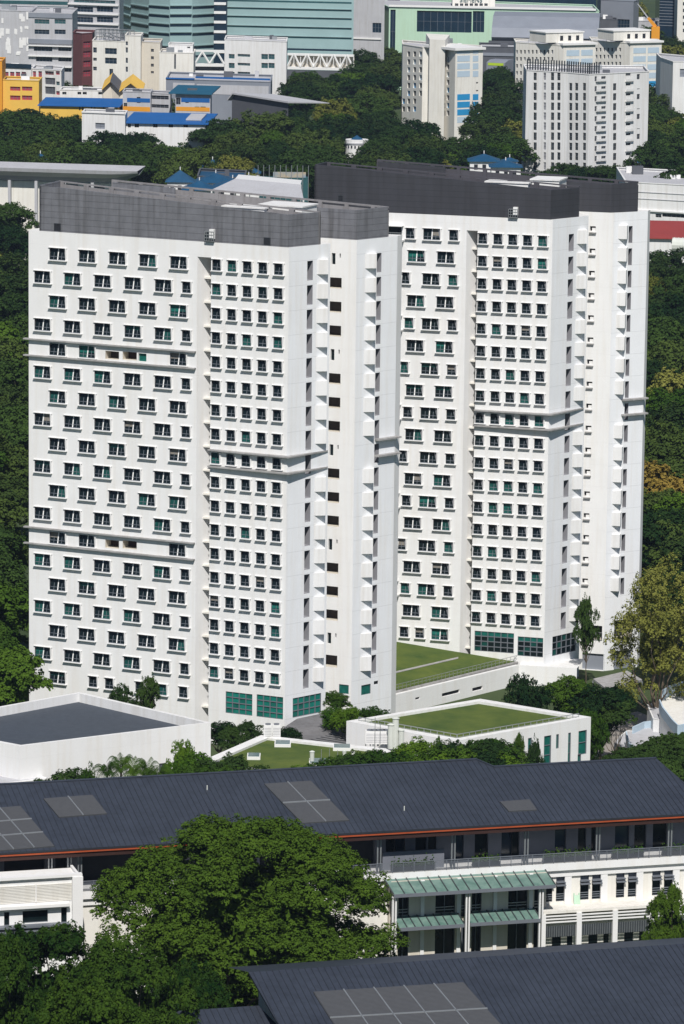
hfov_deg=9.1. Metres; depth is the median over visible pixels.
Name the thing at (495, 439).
window
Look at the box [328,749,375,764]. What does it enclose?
broadleaf tree
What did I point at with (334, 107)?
broadleaf tree
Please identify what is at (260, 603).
window
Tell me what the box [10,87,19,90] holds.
window
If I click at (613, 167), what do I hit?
broadleaf tree
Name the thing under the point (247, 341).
window
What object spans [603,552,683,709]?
yellow green tree
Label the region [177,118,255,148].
broadleaf tree
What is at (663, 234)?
red roof hall
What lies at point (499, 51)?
office block
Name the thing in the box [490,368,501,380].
window
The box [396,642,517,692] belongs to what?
lawn terrace
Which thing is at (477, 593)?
window
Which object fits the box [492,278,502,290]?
window
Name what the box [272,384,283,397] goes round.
window
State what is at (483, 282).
window
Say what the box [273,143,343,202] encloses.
broadleaf tree
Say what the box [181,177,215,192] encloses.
blue roof pavilion
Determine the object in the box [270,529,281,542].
window
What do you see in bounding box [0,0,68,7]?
office block
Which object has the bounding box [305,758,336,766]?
shrub
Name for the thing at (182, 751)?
broadleaf tree
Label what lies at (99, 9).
window
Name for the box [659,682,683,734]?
curved terrace building
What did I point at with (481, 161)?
blue roof pavilion
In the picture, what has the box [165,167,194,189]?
blue roof pavilion
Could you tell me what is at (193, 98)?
school block
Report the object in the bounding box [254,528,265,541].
window
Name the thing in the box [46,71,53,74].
window
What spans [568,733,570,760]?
window
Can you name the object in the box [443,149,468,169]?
broadleaf tree
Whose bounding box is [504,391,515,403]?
window
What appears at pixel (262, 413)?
window
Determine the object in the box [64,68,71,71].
window
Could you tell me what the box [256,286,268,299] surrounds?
window
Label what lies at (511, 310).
window
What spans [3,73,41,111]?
school block
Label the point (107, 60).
window
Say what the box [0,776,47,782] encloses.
flat roof annex
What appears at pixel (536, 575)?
window
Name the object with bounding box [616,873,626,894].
window
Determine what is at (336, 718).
shrub
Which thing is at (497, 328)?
window
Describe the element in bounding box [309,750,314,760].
vent pipe
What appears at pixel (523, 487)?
window
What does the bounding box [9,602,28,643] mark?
broadleaf tree
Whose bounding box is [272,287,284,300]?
window
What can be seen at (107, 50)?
window
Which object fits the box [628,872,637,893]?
window
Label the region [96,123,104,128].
window
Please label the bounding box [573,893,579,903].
mint board
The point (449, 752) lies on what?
shrub
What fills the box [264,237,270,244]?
service door
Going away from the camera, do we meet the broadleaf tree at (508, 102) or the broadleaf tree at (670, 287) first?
the broadleaf tree at (670, 287)
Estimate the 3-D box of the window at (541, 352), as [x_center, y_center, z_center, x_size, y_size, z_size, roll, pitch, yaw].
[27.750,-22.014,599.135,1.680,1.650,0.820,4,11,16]
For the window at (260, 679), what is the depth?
565.03 m
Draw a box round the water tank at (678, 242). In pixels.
[672,237,683,251]
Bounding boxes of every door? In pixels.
[54,223,60,230]
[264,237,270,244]
[338,195,342,200]
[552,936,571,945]
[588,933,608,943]
[624,931,644,941]
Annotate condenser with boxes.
[264,723,271,737]
[272,723,280,737]
[365,729,373,745]
[370,729,377,745]
[376,729,382,745]
[378,729,385,745]
[382,729,387,745]
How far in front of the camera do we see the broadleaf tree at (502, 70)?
1514.56 m
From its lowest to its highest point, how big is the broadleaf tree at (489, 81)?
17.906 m
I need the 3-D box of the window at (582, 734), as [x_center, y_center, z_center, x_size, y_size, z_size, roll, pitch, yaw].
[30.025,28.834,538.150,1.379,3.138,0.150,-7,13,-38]
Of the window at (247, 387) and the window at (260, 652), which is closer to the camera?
the window at (247, 387)
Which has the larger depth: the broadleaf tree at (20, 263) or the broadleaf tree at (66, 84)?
the broadleaf tree at (66, 84)
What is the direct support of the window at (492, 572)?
in the residential tower at (524, 322)
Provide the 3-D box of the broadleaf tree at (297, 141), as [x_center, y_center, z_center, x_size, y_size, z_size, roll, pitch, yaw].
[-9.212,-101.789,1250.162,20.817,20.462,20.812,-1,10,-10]
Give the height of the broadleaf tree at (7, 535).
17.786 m
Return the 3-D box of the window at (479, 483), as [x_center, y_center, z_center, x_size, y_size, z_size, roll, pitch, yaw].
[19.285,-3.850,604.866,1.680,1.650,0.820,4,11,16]
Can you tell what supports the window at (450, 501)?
in the residential tower at (524, 322)
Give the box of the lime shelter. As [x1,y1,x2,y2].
[486,59,513,71]
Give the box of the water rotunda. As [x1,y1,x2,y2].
[345,135,367,157]
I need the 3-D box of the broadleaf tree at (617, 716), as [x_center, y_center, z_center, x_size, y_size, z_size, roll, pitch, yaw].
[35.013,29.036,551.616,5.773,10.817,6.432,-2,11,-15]
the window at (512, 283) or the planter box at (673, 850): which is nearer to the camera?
the planter box at (673, 850)
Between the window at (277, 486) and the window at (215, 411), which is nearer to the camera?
the window at (277, 486)
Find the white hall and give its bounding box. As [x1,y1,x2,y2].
[616,165,683,220]
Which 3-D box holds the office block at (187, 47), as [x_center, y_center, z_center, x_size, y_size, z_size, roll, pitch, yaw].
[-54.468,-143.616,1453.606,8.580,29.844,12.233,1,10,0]
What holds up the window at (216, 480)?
in the residential tower at (214, 407)
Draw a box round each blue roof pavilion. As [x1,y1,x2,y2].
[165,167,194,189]
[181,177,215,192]
[195,170,230,184]
[213,175,249,196]
[249,167,260,175]
[467,154,500,171]
[488,157,522,174]
[501,154,518,162]
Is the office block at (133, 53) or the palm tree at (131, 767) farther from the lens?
the office block at (133, 53)
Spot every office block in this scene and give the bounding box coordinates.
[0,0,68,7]
[0,4,37,63]
[28,7,77,84]
[68,0,123,35]
[92,28,143,86]
[125,32,142,80]
[142,38,162,89]
[159,47,195,90]
[168,42,193,52]
[224,35,287,93]
[353,0,384,61]
[384,0,598,89]
[479,42,513,72]
[495,0,595,6]
[597,0,638,27]
[600,15,617,27]
[638,17,655,27]
[655,53,683,117]
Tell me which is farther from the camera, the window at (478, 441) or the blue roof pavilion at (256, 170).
the blue roof pavilion at (256, 170)
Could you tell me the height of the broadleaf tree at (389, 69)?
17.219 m
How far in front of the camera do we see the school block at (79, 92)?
1359.73 m
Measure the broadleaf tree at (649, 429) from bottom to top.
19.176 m
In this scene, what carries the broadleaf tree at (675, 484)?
on the ground
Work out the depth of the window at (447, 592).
608.86 m
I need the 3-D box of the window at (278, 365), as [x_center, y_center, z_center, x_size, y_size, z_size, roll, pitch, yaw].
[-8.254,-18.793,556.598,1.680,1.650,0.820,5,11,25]
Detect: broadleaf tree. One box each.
[0,108,34,134]
[0,115,68,142]
[0,121,7,135]
[0,140,28,159]
[0,148,26,161]
[0,201,38,231]
[0,224,28,265]
[0,249,28,275]
[0,271,28,309]
[0,291,28,321]
[0,321,21,355]
[0,335,28,380]
[0,357,28,404]
[0,383,28,408]
[0,404,28,452]
[0,431,28,510]
[0,450,27,506]
[0,472,28,507]
[0,491,28,570]
[0,523,28,561]
[0,543,28,593]
[0,574,28,627]
[0,618,19,651]
[0,644,54,705]
[0,919,123,1023]
[0,931,57,1023]
[2,313,28,349]
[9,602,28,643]
[14,108,51,117]
[16,124,76,149]
[18,137,77,158]
[22,148,67,162]
[33,111,81,122]
[33,767,96,780]
[34,976,150,1023]
[46,139,113,163]
[51,929,200,1023]
[53,119,81,141]
[64,80,92,86]
[72,149,122,182]
[74,129,134,151]
[81,761,95,778]
[96,138,147,159]
[107,150,162,183]
[108,682,138,704]
[125,131,163,145]
[134,672,160,708]
[136,141,181,160]
[150,151,214,184]
[151,957,233,1011]
[162,761,180,773]
[163,146,184,154]
[165,739,195,768]
[172,99,175,112]
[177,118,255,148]
[182,143,224,159]
[203,152,260,175]
[211,142,276,175]
[213,751,269,770]
[214,129,263,149]
[228,110,296,139]
[256,140,295,153]
[257,150,280,171]
[259,129,284,150]
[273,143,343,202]
[276,81,330,114]
[277,72,328,94]
[278,117,315,135]
[280,126,345,152]
[282,108,314,127]
[284,91,319,116]
[287,70,328,82]
[287,150,313,202]
[289,152,348,195]
[305,114,378,155]
[311,97,357,121]
[314,80,352,111]
[317,753,351,764]
[318,112,355,126]
[324,74,348,83]
[327,72,365,79]
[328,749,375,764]
[330,149,376,168]
[334,72,400,105]
[338,60,377,75]
[345,749,412,764]
[346,92,396,122]
[351,110,400,133]
[351,134,404,157]
[352,114,399,142]
[353,47,386,69]
[354,84,401,109]
[359,143,403,156]
[368,62,401,90]
[368,152,410,169]
[377,47,401,68]
[377,124,432,147]
[384,750,430,762]
[385,146,453,168]
[390,117,445,141]
[391,736,435,757]
[396,133,445,150]
[402,136,455,168]
[433,735,442,749]
[436,738,482,756]
[440,137,477,158]
[440,160,453,168]
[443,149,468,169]
[452,144,508,169]
[457,102,522,131]
[458,118,517,148]
[465,738,520,758]
[469,94,521,115]
[469,738,538,762]
[471,131,540,163]
[482,71,509,96]
[482,89,522,115]
[486,65,512,76]
[486,142,522,170]
[493,76,522,100]
[501,118,521,162]
[501,672,554,709]
[513,732,524,762]
[524,733,545,762]
[526,170,550,175]
[541,162,581,178]
[542,673,599,713]
[564,682,637,759]
[567,168,598,181]
[570,165,595,177]
[575,707,611,759]
[585,165,615,182]
[597,697,637,753]
[601,165,620,171]
[622,141,679,168]
[630,570,683,636]
[639,2,650,17]
[641,25,665,39]
[641,488,677,592]
[641,505,683,583]
[641,515,683,578]
[641,536,683,578]
[641,881,683,939]
[643,460,670,496]
[644,419,683,483]
[644,461,677,486]
[645,387,664,408]
[645,400,683,430]
[645,417,670,451]
[645,491,683,513]
[646,358,681,388]
[646,388,683,410]
[647,129,678,143]
[647,313,683,348]
[647,337,683,372]
[647,365,683,394]
[648,82,655,100]
[648,86,655,99]
[648,92,669,110]
[648,104,682,123]
[648,112,679,139]
[648,273,669,295]
[648,292,683,321]
[648,293,672,310]
[649,250,679,285]
[650,247,683,275]
[650,474,683,495]
[651,270,683,298]
[652,401,682,424]
[653,157,683,168]
[653,165,683,178]
[656,126,683,158]
[657,314,683,342]
[661,43,683,54]
[662,35,683,53]
[666,114,683,125]
[671,117,683,131]
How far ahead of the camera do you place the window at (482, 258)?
599.42 m
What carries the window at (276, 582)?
in the residential tower at (214, 407)
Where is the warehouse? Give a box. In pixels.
[166,71,272,122]
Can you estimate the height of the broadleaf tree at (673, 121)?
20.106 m
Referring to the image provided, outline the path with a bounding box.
[595,711,646,756]
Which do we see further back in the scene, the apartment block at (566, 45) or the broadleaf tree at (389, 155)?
the apartment block at (566, 45)
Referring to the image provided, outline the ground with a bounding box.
[15,0,683,756]
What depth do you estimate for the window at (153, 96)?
1321.77 m
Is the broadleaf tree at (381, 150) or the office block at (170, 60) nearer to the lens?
the broadleaf tree at (381, 150)
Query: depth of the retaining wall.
600.21 m
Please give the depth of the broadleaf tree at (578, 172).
1219.06 m
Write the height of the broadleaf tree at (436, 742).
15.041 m
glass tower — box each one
[124,0,213,62]
[227,0,353,70]
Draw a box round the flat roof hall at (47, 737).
[0,692,210,779]
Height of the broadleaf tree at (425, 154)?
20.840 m
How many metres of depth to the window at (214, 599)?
566.13 m
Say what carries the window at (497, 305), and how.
in the residential tower at (524, 322)
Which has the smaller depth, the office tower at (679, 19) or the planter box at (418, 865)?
the planter box at (418, 865)
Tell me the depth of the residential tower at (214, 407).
566.35 m
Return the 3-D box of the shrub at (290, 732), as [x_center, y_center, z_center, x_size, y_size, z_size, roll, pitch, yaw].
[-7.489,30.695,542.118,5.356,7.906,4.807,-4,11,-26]
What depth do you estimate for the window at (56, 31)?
1511.72 m
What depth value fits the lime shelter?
1525.52 m
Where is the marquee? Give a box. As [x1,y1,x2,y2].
[211,174,303,201]
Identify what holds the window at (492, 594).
in the residential tower at (524, 322)
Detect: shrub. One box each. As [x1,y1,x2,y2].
[170,751,214,772]
[176,762,242,773]
[194,758,221,772]
[211,720,240,752]
[217,725,250,749]
[236,719,263,740]
[281,726,302,738]
[301,762,350,766]
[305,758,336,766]
[318,706,339,729]
[323,690,351,709]
[329,705,352,737]
[340,706,370,726]
[358,705,390,718]
[396,753,446,761]
[409,743,477,760]
[452,750,506,764]
[466,752,525,764]
[496,747,529,763]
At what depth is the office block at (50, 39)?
1512.91 m
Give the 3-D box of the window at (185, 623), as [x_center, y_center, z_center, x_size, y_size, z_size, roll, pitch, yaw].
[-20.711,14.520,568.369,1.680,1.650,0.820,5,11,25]
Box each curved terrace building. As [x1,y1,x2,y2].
[625,721,660,747]
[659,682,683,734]
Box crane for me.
[638,4,659,38]
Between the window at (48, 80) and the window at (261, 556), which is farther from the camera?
the window at (48, 80)
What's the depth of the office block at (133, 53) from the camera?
1437.00 m
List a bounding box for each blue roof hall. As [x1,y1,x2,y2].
[37,97,122,119]
[126,112,217,152]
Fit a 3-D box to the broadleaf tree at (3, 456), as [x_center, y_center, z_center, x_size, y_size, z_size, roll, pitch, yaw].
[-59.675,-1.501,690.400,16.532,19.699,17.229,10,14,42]
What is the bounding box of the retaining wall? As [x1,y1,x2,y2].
[396,658,583,712]
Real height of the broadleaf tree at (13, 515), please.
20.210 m
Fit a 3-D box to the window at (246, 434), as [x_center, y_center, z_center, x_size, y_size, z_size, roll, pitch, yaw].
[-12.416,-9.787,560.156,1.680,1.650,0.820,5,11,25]
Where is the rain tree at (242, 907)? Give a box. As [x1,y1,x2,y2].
[89,811,410,1006]
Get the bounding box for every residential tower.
[23,180,401,743]
[314,159,649,678]
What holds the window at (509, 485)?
in the residential tower at (524, 322)
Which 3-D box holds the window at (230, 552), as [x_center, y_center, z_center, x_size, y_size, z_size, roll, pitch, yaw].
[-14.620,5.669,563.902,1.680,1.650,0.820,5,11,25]
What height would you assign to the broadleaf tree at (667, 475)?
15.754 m
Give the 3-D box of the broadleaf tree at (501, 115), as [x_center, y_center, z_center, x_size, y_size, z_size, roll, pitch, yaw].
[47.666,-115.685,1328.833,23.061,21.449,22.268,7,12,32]
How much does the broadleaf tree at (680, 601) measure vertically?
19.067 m
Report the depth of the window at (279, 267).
554.50 m
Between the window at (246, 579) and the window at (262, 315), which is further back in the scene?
the window at (246, 579)
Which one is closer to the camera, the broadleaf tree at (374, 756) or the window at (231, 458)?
the broadleaf tree at (374, 756)
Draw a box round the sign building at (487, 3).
[452,0,494,6]
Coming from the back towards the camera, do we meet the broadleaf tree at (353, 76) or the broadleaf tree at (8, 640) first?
the broadleaf tree at (353, 76)
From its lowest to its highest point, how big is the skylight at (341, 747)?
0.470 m
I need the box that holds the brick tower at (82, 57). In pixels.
[73,29,94,86]
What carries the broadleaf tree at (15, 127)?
on the ground
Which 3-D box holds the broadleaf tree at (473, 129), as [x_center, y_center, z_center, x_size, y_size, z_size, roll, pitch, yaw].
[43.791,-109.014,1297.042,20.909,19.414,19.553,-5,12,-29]
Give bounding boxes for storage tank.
[387,723,393,748]
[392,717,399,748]
[399,729,403,744]
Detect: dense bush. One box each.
[601,743,683,776]
[632,731,683,767]
[641,757,683,781]
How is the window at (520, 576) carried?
in the residential tower at (524, 322)
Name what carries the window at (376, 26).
in the office block at (368, 27)
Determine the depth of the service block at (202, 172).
1148.21 m
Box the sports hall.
[82,107,127,142]
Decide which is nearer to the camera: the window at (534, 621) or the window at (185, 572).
the window at (185, 572)
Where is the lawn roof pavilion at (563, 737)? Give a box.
[346,699,590,762]
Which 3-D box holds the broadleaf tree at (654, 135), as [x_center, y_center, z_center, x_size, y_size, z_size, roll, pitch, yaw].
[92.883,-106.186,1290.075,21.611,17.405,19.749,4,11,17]
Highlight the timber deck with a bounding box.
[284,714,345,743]
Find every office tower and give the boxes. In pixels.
[214,0,226,62]
[655,0,674,38]
[674,0,683,41]
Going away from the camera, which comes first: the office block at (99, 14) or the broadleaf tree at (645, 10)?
the office block at (99, 14)
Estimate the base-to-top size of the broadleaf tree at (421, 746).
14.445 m
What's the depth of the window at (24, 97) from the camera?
1334.74 m
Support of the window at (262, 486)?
in the residential tower at (214, 407)
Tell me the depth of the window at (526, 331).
599.27 m
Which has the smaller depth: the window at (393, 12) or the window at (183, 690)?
the window at (183, 690)
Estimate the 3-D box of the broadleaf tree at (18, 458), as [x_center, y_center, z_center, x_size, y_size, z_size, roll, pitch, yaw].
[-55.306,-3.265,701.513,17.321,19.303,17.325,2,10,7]
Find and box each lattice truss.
[195,50,223,72]
[287,53,353,78]
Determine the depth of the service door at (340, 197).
603.67 m
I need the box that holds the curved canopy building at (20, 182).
[0,161,144,259]
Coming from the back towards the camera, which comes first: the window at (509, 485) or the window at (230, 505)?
the window at (509, 485)
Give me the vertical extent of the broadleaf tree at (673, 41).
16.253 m
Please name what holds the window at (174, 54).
in the office block at (170, 60)
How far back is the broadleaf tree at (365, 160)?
1188.86 m
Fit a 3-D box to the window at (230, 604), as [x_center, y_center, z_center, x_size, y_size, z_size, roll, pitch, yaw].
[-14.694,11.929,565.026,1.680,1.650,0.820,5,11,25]
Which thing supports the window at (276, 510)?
in the residential tower at (214, 407)
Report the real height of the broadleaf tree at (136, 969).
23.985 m
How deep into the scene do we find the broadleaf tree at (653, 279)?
950.38 m
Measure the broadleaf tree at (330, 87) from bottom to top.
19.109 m
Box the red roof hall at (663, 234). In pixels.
[649,220,683,262]
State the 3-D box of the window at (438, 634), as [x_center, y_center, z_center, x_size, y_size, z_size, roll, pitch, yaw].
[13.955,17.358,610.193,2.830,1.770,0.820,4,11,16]
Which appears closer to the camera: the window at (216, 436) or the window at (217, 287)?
the window at (217, 287)
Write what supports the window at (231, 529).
in the residential tower at (214, 407)
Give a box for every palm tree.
[91,757,124,777]
[101,752,134,776]
[117,756,146,776]
[131,757,162,775]
[140,763,173,775]
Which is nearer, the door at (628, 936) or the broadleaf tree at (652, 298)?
the door at (628, 936)
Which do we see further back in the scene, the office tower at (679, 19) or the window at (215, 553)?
the office tower at (679, 19)
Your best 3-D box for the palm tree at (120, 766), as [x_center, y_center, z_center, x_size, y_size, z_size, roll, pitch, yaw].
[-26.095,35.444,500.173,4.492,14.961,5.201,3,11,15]
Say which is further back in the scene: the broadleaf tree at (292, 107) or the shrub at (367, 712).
the broadleaf tree at (292, 107)
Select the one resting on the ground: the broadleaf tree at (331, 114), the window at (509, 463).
the broadleaf tree at (331, 114)
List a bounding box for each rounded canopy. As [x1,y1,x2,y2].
[614,730,631,752]
[647,701,659,731]
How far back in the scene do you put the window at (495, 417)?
602.79 m
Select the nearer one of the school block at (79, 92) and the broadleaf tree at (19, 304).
the broadleaf tree at (19, 304)
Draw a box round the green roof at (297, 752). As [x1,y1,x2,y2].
[212,735,389,769]
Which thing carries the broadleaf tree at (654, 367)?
on the ground
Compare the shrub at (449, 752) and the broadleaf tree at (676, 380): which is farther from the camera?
the broadleaf tree at (676, 380)
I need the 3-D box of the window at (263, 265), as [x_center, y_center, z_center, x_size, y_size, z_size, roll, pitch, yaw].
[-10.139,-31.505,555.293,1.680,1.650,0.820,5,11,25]
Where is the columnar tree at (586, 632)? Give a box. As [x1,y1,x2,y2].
[572,593,600,681]
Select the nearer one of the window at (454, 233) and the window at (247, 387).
the window at (247, 387)
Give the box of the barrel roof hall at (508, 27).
[489,11,599,42]
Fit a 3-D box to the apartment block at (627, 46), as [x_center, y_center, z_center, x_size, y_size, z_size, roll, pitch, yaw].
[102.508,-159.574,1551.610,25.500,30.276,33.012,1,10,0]
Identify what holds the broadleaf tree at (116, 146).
on the ground
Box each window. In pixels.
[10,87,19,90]
[10,95,19,99]
[22,87,31,90]
[22,95,31,99]
[34,46,51,50]
[35,19,48,23]
[35,29,48,33]
[36,57,51,61]
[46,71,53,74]
[46,78,54,84]
[46,86,54,93]
[55,19,65,23]
[55,30,65,33]
[59,47,71,50]
[59,57,71,61]
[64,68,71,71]
[74,0,114,3]
[74,6,92,11]
[78,17,92,22]
[83,41,89,47]
[83,51,89,56]
[83,61,89,66]
[83,70,89,75]
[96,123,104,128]
[97,6,112,11]
[97,17,112,21]
[105,48,116,53]
[105,58,116,63]
[152,95,168,99]
[152,104,168,107]
[174,54,175,68]
[177,685,188,698]
[178,615,190,628]
[178,662,190,675]
[179,425,191,438]
[179,473,191,486]
[179,521,191,533]
[179,568,190,581]
[180,281,192,293]
[180,329,191,342]
[180,377,191,390]
[208,523,220,536]
[208,547,220,560]
[208,571,219,584]
[208,594,220,607]
[208,618,219,631]
[208,642,219,655]
[208,665,219,678]
[209,475,220,488]
[209,499,220,512]
[210,283,222,295]
[210,307,221,320]
[210,331,221,344]
[210,355,221,368]
[210,379,221,392]
[210,403,221,416]
[210,428,221,440]
[210,452,221,464]
[211,258,222,271]
[223,572,235,585]
[223,596,235,609]
[223,620,234,633]
[223,643,234,656]
[223,667,234,680]
[224,429,236,442]
[224,453,236,466]
[224,477,235,490]
[224,501,235,514]
[224,525,235,538]
[224,549,235,561]
[225,284,237,296]
[225,308,237,321]
[225,332,237,345]
[225,381,236,393]
[225,405,236,418]
[226,259,237,272]
[226,356,237,369]
[229,63,234,67]
[238,54,249,56]
[238,63,249,65]
[238,621,250,634]
[238,645,250,658]
[238,669,249,682]
[239,478,251,491]
[239,502,251,515]
[239,526,251,539]
[239,550,250,563]
[239,574,250,587]
[239,598,250,611]
[240,358,251,371]
[240,382,251,395]
[240,406,252,419]
[240,430,251,443]
[240,454,251,467]
[241,285,252,298]
[241,309,252,322]
[241,333,252,346]
[242,260,253,273]
[253,623,265,636]
[253,647,265,660]
[253,670,265,683]
[254,504,266,517]
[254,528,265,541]
[254,575,266,588]
[254,599,265,612]
[255,383,267,396]
[255,456,266,469]
[255,480,266,493]
[255,552,266,565]
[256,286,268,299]
[256,335,268,347]
[256,359,267,372]
[256,407,267,420]
[256,432,267,444]
[257,261,268,274]
[257,310,268,323]
[262,54,267,58]
[262,63,267,67]
[268,672,280,685]
[269,54,274,58]
[269,63,274,67]
[269,553,281,566]
[269,577,281,590]
[269,601,281,614]
[269,625,280,638]
[269,648,280,661]
[270,457,282,470]
[270,481,282,494]
[270,505,282,518]
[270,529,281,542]
[271,336,283,349]
[271,360,283,373]
[271,409,282,422]
[271,433,282,446]
[272,263,284,275]
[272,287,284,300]
[272,311,283,324]
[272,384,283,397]
[373,23,380,32]
[390,10,395,48]
[417,11,471,32]
[430,628,449,641]
[442,585,453,597]
[443,497,454,509]
[443,541,453,553]
[444,453,455,464]
[445,408,456,420]
[446,319,457,331]
[446,364,457,375]
[447,274,458,286]
[448,229,459,241]
[470,611,481,622]
[471,545,482,557]
[471,567,482,579]
[471,589,482,601]
[472,501,483,512]
[472,523,483,534]
[473,11,483,31]
[473,434,484,446]
[473,456,484,468]
[473,479,484,490]
[474,390,485,401]
[474,412,485,424]
[475,322,487,334]
[475,345,486,356]
[475,367,486,379]
[476,255,488,267]
[476,277,487,289]
[476,300,487,312]
[477,232,488,244]
[485,612,496,624]
[486,546,498,558]
[486,568,497,580]
[486,590,497,602]
[487,502,498,513]
[487,524,498,535]
[488,435,499,447]
[488,457,499,469]
[488,479,499,491]
[489,413,500,424]
[490,346,501,357]
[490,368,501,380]
[490,390,500,402]
[491,301,502,312]
[491,323,502,335]
[492,233,503,245]
[492,256,503,267]
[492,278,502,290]
[500,591,511,603]
[500,613,511,625]
[501,525,513,536]
[501,547,512,559]
[501,569,512,581]
[502,503,513,514]
[503,436,514,448]
[503,458,514,470]
[503,480,514,492]
[504,369,516,381]
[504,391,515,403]
[504,414,515,425]
[505,324,516,336]
[505,346,516,358]
[506,279,517,291]
[506,301,517,313]
[507,234,518,245]
[507,256,518,268]
[514,614,525,626]
[515,570,526,582]
[515,592,526,604]
[516,526,527,537]
[516,548,527,559]
[517,459,528,471]
[517,481,528,493]
[517,503,528,515]
[518,437,529,448]
[519,370,530,381]
[519,392,530,404]
[519,414,530,426]
[520,325,531,336]
[520,347,531,359]
[521,257,533,269]
[521,280,532,291]
[521,302,532,314]
[522,234,533,246]
[529,615,540,627]
[530,571,541,583]
[530,593,540,605]
[531,527,542,538]
[531,549,542,560]
[532,460,543,472]
[532,482,543,494]
[532,504,543,516]
[533,438,544,449]
[534,370,545,382]
[534,393,545,405]
[534,415,544,427]
[535,303,547,315]
[535,325,546,337]
[535,348,545,360]
[536,258,548,269]
[536,280,547,292]
[537,235,548,247]
[544,735,550,762]
[556,734,558,747]
[556,877,565,898]
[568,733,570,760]
[578,730,586,754]
[580,875,590,896]
[592,874,602,896]
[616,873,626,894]
[617,19,629,27]
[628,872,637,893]
[652,871,662,892]
[663,213,683,217]
[664,870,674,891]
[680,69,683,76]
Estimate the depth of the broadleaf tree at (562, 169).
1229.83 m
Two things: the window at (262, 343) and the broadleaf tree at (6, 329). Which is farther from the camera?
the broadleaf tree at (6, 329)
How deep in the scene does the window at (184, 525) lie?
566.27 m
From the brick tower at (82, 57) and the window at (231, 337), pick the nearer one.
the window at (231, 337)
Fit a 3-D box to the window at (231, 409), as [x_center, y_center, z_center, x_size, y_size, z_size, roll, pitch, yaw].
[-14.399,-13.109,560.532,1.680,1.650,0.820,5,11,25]
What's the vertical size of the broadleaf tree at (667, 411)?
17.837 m
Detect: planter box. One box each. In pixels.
[391,852,434,871]
[472,849,499,866]
[542,845,590,862]
[611,845,643,858]
[661,842,683,855]
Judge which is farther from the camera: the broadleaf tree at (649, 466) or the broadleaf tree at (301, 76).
the broadleaf tree at (301, 76)
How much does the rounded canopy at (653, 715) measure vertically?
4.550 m
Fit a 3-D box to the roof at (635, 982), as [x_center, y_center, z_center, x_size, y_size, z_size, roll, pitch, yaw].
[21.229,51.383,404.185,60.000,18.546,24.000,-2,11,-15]
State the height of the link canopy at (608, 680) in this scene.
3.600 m
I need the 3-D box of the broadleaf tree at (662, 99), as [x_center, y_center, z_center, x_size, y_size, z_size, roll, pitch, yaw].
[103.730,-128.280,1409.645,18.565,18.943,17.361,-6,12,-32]
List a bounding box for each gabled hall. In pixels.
[102,73,120,97]
[119,74,144,98]
[227,93,326,122]
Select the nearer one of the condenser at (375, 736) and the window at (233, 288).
the condenser at (375, 736)
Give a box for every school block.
[0,57,5,112]
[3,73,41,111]
[6,63,34,76]
[32,65,64,99]
[59,86,101,97]
[122,88,152,117]
[151,90,171,112]
[168,85,220,112]
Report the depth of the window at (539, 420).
601.03 m
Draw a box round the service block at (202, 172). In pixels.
[197,168,246,178]
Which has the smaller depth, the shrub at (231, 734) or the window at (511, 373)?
the shrub at (231, 734)
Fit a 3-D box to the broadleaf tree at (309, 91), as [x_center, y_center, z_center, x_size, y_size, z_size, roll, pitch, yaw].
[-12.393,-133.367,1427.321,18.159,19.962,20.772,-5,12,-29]
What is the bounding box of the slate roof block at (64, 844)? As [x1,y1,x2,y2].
[0,757,683,993]
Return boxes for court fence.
[260,165,308,201]
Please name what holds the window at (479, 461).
in the residential tower at (524, 322)
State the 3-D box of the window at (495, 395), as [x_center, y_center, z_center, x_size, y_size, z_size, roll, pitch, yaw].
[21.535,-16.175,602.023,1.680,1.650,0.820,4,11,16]
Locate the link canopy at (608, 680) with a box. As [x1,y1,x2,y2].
[592,671,642,703]
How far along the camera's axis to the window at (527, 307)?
598.83 m
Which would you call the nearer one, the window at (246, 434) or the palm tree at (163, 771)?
the palm tree at (163, 771)
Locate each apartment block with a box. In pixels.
[401,33,485,142]
[513,29,597,109]
[522,59,649,174]
[589,27,663,87]
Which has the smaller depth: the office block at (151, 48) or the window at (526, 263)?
the window at (526, 263)
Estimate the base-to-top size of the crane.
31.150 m
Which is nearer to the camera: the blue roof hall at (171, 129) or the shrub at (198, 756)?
the shrub at (198, 756)
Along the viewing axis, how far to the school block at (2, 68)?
1334.05 m
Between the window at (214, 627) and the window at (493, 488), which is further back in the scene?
the window at (493, 488)
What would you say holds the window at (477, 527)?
in the residential tower at (524, 322)
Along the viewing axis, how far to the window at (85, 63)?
1492.29 m
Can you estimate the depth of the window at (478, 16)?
1632.97 m
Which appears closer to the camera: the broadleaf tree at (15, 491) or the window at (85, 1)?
the broadleaf tree at (15, 491)
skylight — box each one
[247,752,260,759]
[274,740,290,746]
[309,758,325,763]
[333,744,350,750]
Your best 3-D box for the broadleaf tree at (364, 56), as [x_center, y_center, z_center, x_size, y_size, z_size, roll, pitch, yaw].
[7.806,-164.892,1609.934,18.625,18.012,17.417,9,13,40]
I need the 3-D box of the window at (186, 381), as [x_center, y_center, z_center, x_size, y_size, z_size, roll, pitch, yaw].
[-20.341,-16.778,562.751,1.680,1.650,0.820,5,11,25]
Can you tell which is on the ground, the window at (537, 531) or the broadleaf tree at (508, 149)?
the broadleaf tree at (508, 149)
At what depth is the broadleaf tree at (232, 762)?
499.20 m

